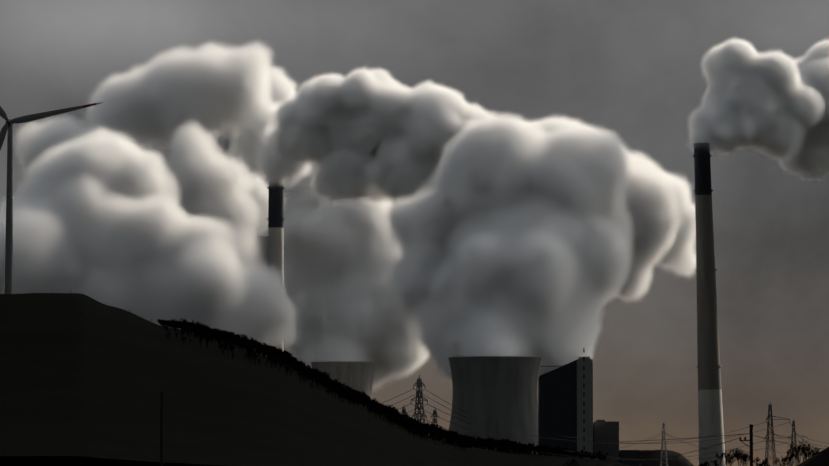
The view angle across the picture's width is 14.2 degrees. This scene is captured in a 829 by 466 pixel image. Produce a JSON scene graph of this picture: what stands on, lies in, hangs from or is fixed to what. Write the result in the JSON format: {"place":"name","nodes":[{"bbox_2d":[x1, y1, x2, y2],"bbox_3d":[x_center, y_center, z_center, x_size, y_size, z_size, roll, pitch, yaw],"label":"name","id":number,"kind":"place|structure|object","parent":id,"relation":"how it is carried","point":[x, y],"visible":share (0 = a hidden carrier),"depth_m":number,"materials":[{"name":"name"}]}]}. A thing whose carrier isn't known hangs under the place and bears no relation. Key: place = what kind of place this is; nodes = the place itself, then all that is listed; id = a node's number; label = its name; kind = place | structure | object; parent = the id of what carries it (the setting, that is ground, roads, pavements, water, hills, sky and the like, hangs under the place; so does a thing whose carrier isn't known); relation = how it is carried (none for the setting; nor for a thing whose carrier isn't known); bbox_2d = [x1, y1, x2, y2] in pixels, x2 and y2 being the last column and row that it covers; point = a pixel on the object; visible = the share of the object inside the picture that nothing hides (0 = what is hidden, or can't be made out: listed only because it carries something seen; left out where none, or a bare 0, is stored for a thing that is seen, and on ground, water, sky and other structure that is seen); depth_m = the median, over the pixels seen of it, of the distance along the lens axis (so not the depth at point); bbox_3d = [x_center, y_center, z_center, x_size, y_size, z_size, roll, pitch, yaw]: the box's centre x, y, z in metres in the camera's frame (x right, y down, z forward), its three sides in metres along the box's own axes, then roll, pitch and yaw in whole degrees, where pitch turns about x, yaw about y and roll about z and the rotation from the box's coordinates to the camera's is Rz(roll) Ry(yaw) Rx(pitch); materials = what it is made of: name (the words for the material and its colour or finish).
{"place":"outdoors","nodes":[
{"label":"outdoors","id":0,"kind":"place"},
{"bbox_2d":[0,293,632,465],"bbox_3d":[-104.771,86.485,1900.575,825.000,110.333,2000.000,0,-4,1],"label":"hill","id":1,"kind":"structure","parent":0,"point":[85,380],"depth_m":1367.49,"materials":[{"name":"green plant"}]},
{"bbox_2d":[0,102,102,293],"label":"wind turbine","id":2,"kind":"object","parent":1,"relation":"on","point":[8,124],"visible":1,"depth_m":2012.33,"materials":[{"name":"grey metal"}]},
{"bbox_2d":[70,290,607,459],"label":"hedge","id":3,"kind":"object","parent":1,"relation":"on","point":[309,373],"visible":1,"depth_m":1839.52,"materials":[{"name":"black plant"}]},
{"bbox_2d":[0,0,828,465],"label":"sky","id":4,"kind":"structure","parent":0,"point":[461,178],"materials":[{"name":"grey"}]},
{"label":"ground","id":5,"kind":"structure","parent":0,"visible":0},
{"bbox_2d":[267,179,284,357],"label":"chimney","id":6,"kind":"object","parent":5,"relation":"on","point":[275,218],"visible":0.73,"depth_m":3205.12,"materials":[{"name":"paint"}]},
{"bbox_2d":[311,361,375,405],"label":"cooling tower","id":7,"kind":"structure","parent":5,"relation":"on","point":[356,375],"depth_m":3472.01,"materials":[{"name":"concrete"}]},
{"bbox_2d":[411,375,427,423],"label":"pylon","id":8,"kind":"object","parent":5,"relation":"on","point":[419,385],"visible":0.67,"depth_m":2696.80,"materials":[{"name":"metal"}]},
{"bbox_2d":[431,410,438,425],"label":"transmission tower","id":9,"kind":"structure","parent":5,"relation":"on","point":[434,416],"depth_m":2740.75,"materials":[{"name":"metal"}]},
{"bbox_2d":[448,356,540,453],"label":"cooling tower","id":10,"kind":"structure","parent":5,"relation":"on","point":[494,397],"depth_m":2764.44,"materials":[{"name":"concrete"}]},
{"bbox_2d":[538,348,592,458],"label":"boiler house","id":11,"kind":"structure","parent":5,"relation":"on","point":[565,400],"depth_m":2644.81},
{"bbox_2d":[562,459,580,465],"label":"house gable","id":12,"kind":"structure","parent":5,"relation":"on","point":[571,462],"depth_m":199.41,"materials":[{"name":"tile"}]},
{"bbox_2d":[593,420,619,462],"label":"annex block","id":13,"kind":"structure","parent":5,"relation":"on","point":[603,431],"depth_m":2648.07,"materials":[{"name":"concrete"}]},
{"bbox_2d":[619,450,638,465],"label":"shed","id":14,"kind":"structure","parent":5,"relation":"on","point":[633,455],"depth_m":2646.71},
{"bbox_2d":[660,423,667,465],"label":"transmission tower","id":15,"kind":"structure","parent":5,"relation":"on","point":[662,447],"depth_m":2840.48,"materials":[{"name":"metal"}]},
{"bbox_2d":[639,450,693,465],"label":"coal heap mound","id":16,"kind":"object","parent":5,"relation":"on","point":[653,454],"visible":0.67,"depth_m":2910.80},
{"bbox_2d":[693,143,725,465],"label":"tall chimney","id":17,"kind":"object","parent":5,"relation":"on","point":[710,415],"visible":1,"depth_m":2990.93,"materials":[{"name":"paint"}]},
{"bbox_2d":[739,424,752,465],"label":"utility pole","id":18,"kind":"object","parent":5,"relation":"on","point":[751,444],"visible":1,"depth_m":219.18,"materials":[{"name":"brown wood"}]},
{"bbox_2d":[569,433,822,465],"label":"service wires","id":19,"kind":"object","parent":18,"relation":"attached to","point":[700,449],"visible":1,"depth_m":248.86,"materials":[{"name":"black metal"}]},
{"bbox_2d":[692,437,819,465],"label":"bare tree","id":20,"kind":"object","parent":5,"relation":"on","point":[741,454],"visible":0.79,"depth_m":1479.06,"materials":[{"name":"black plant"}]},
{"bbox_2d":[764,404,792,465],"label":"pylon","id":21,"kind":"object","parent":5,"relation":"on","point":[771,425],"visible":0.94,"depth_m":2292.63,"materials":[{"name":"metal"}]},
{"bbox_2d":[381,389,828,459],"bbox_3d":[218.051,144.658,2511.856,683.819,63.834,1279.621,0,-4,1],"label":"power lines","id":22,"kind":"object","parent":21,"relation":"attached to","point":[622,442],"visible":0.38,"depth_m":2236.00,"materials":[{"name":"black metal"}]},
{"bbox_2d":[788,419,807,465],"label":"pylon","id":23,"kind":"object","parent":5,"relation":"on","point":[794,435],"visible":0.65,"depth_m":2541.02,"materials":[{"name":"metal"}]},
{"bbox_2d":[797,447,828,465],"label":"house","id":24,"kind":"structure","parent":5,"relation":"on","point":[821,458],"depth_m":263.29,"materials":[{"name":"tile"}]}
]}

